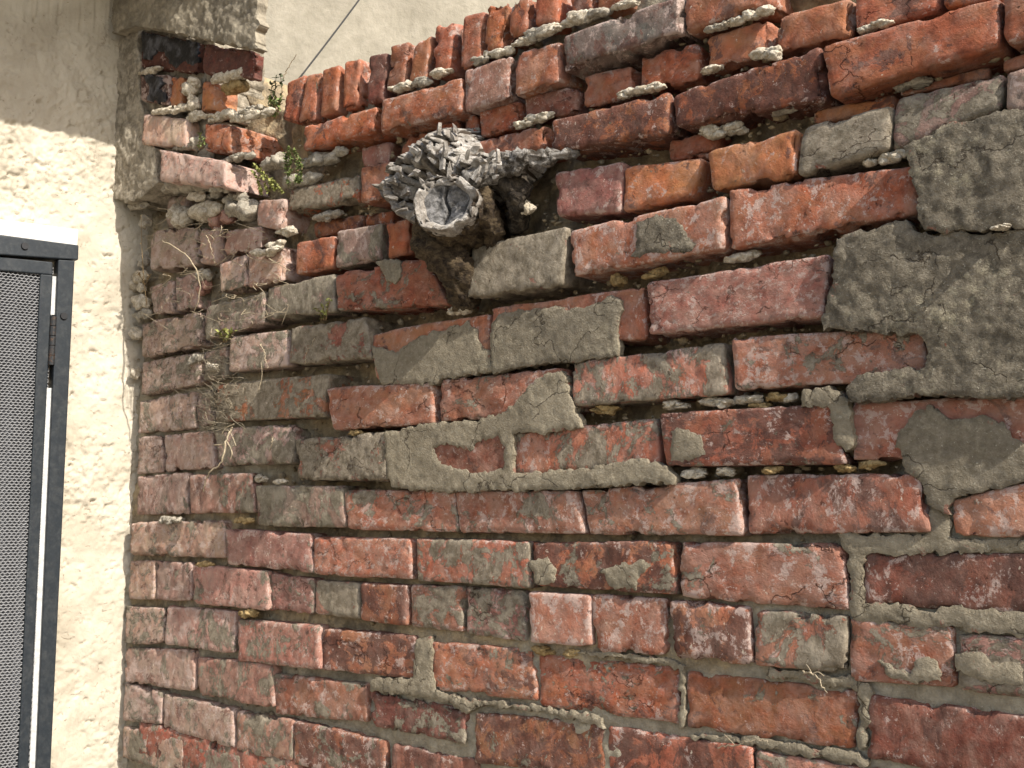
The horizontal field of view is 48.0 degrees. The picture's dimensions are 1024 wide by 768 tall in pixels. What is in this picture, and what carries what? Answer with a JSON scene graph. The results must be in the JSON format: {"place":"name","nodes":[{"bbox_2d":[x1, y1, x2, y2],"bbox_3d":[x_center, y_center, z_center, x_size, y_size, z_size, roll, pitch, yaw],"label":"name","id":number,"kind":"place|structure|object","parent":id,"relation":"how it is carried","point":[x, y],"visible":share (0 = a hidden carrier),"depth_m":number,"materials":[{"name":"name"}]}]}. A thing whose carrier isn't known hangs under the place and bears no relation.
{"place":"outdoors","nodes":[
{"label":"outdoors","id":0,"kind":"place"},
{"bbox_2d":[264,0,536,84],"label":"background wall","id":1,"kind":"structure","parent":0,"point":[303,31],"depth_m":4.37,"materials":[{"name":"beige paint"}]},
{"label":"ground","id":2,"kind":"structure","parent":0,"visible":0},
{"bbox_2d":[0,0,156,767],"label":"stucco wall","id":3,"kind":"structure","parent":2,"relation":"on","point":[59,95],"depth_m":1.98,"materials":[{"name":"beige paint"}]},
{"bbox_2d":[0,220,78,767],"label":"screen door","id":4,"kind":"structure","parent":3,"relation":"attached to","point":[36,300],"depth_m":1.89,"materials":[{"name":"grey metal"}]},
{"bbox_2d":[0,272,52,767],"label":"door panel","id":5,"kind":"structure","parent":4,"relation":"in","point":[3,274],"depth_m":1.88,"materials":[{"name":"grey metal"}]},
{"bbox_2d":[122,0,1023,767],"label":"brick wall","id":6,"kind":"structure","parent":2,"relation":"on","point":[688,432],"depth_m":1.32,"materials":[{"name":"brick"}]},
{"bbox_2d":[136,225,150,304],"bbox_3d":[-0.628,-0.213,1.970,0.049,0.154,0.019,-6,-9,41],"label":"dry weed","id":7,"kind":"object","parent":6,"relation":"attached to","point":[143,281],"visible":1,"depth_m":1.97,"materials":[{"name":"brown plant"}]},
{"bbox_2d":[162,240,200,319],"bbox_3d":[-0.541,-0.174,1.880,0.020,0.144,0.119,6,-9,-41],"label":"dry tendril","id":8,"kind":"object","parent":6,"relation":"attached to","point":[194,267],"visible":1,"depth_m":1.84,"materials":[{"name":"plant"}]},
{"bbox_2d":[111,0,283,211],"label":"brick pier","id":9,"kind":"structure","parent":6,"relation":"on","point":[189,71],"depth_m":1.90,"materials":[{"name":"red brick"}]},
{"bbox_2d":[196,131,205,149],"bbox_3d":[-0.493,-0.386,1.817,0.014,0.023,0.043,2,-7,-21],"label":"weed","id":10,"kind":"object","parent":9,"relation":"attached to","point":[200,139],"visible":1,"depth_m":1.82,"materials":[{"name":"green plant"}]},
{"bbox_2d":[205,235,215,262],"bbox_3d":[-0.479,-0.214,1.831,0.017,0.048,0.012,-6,-9,41],"label":"dry tendril","id":11,"kind":"object","parent":6,"relation":"attached to","point":[210,248],"visible":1,"depth_m":1.83,"materials":[{"name":"plant"}]},
{"bbox_2d":[133,205,289,348],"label":"dry root hairs","id":12,"kind":"object","parent":6,"relation":"attached to","point":[219,235],"visible":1,"depth_m":1.83},
{"bbox_2d":[174,341,263,440],"bbox_3d":[-0.472,0.008,1.826,0.253,0.163,0.012,-6,-9,41],"label":"dry root tangle","id":13,"kind":"object","parent":6,"relation":"attached to","point":[216,401],"visible":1,"depth_m":1.82,"materials":[{"name":"brown plant"}]},
{"bbox_2d":[203,424,235,491],"bbox_3d":[-0.457,0.116,1.794,0.082,0.104,0.015,-6,-9,41],"label":"dry root","id":14,"kind":"object","parent":6,"relation":"attached to","point":[224,443],"visible":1,"depth_m":1.78,"materials":[{"name":"plant"}]},
{"bbox_2d":[215,327,236,341],"bbox_3d":[-0.443,-0.078,1.794,0.052,0.021,0.019,-6,-9,41],"label":"weed","id":15,"kind":"object","parent":6,"relation":"attached to","point":[225,331],"visible":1,"depth_m":1.80,"materials":[{"name":"yellow plant"}]},
{"bbox_2d":[258,343,267,391],"bbox_3d":[-0.374,-0.025,1.728,0.017,0.074,0.007,-6,-9,41],"label":"straw wisp","id":16,"kind":"object","parent":6,"relation":"attached to","point":[261,364],"visible":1,"depth_m":1.73,"materials":[{"name":"beige plant"}]},
{"bbox_2d":[250,163,284,195],"bbox_3d":[-0.369,-0.310,1.735,0.102,0.069,0.020,-6,-9,41],"label":"leafy weed","id":17,"kind":"object","parent":6,"relation":"attached to","point":[271,181],"visible":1,"depth_m":1.74,"materials":[{"name":"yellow plant"}]},
{"bbox_2d":[266,95,284,118],"bbox_3d":[-0.363,-0.424,1.755,0.020,0.035,0.047,6,-9,-40],"label":"weed","id":18,"kind":"object","parent":6,"relation":"on","point":[275,102],"visible":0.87,"depth_m":1.75,"materials":[{"name":"green plant"}]},
{"bbox_2d":[268,73,283,111],"bbox_3d":[-0.367,-0.451,1.781,0.018,0.055,0.046,4,-8,-34],"label":"weed","id":19,"kind":"object","parent":6,"relation":"on","point":[275,83],"visible":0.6,"depth_m":1.78,"materials":[{"name":"green plant"}]},
{"bbox_2d":[282,145,304,185],"bbox_3d":[-0.325,-0.326,1.714,0.060,0.072,0.023,-6,-9,41],"label":"leafy weed","id":20,"kind":"object","parent":6,"relation":"attached to","point":[298,177],"visible":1,"depth_m":1.71,"materials":[{"name":"green plant"}]},
{"bbox_2d":[313,298,332,319],"bbox_3d":[-0.265,-0.106,1.627,0.040,0.028,0.019,-6,-9,41],"label":"weed","id":21,"kind":"object","parent":6,"relation":"attached to","point":[325,312],"visible":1,"depth_m":1.63,"materials":[{"name":"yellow plant"}]},
{"bbox_2d":[299,0,359,77],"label":"cable","id":22,"kind":"object","parent":6,"relation":"attached to","point":[325,44],"visible":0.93,"depth_m":2.08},
{"bbox_2d":[371,122,580,311],"bbox_3d":[-0.056,-0.221,1.477,0.337,0.250,0.169,-6,-9,41],"label":"tree stump","id":23,"kind":"object","parent":6,"relation":"on","point":[447,193],"visible":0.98,"depth_m":1.44,"materials":[{"name":"wood"}]},
{"bbox_2d":[717,734,767,748],"bbox_3d":[0.233,0.367,1.170,0.059,0.018,0.009,-6,-9,41],"label":"straw wisp","id":24,"kind":"object","parent":6,"relation":"attached to","point":[738,744],"visible":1,"depth_m":1.18,"materials":[{"name":"beige plant"}]},
{"bbox_2d":[802,664,827,692],"bbox_3d":[0.295,0.286,1.119,0.012,0.025,0.036,3,-7,-26],"label":"straw wisp","id":25,"kind":"object","parent":6,"relation":"attached to","point":[810,672],"visible":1,"depth_m":1.12,"materials":[{"name":"beige plant"}]}
]}

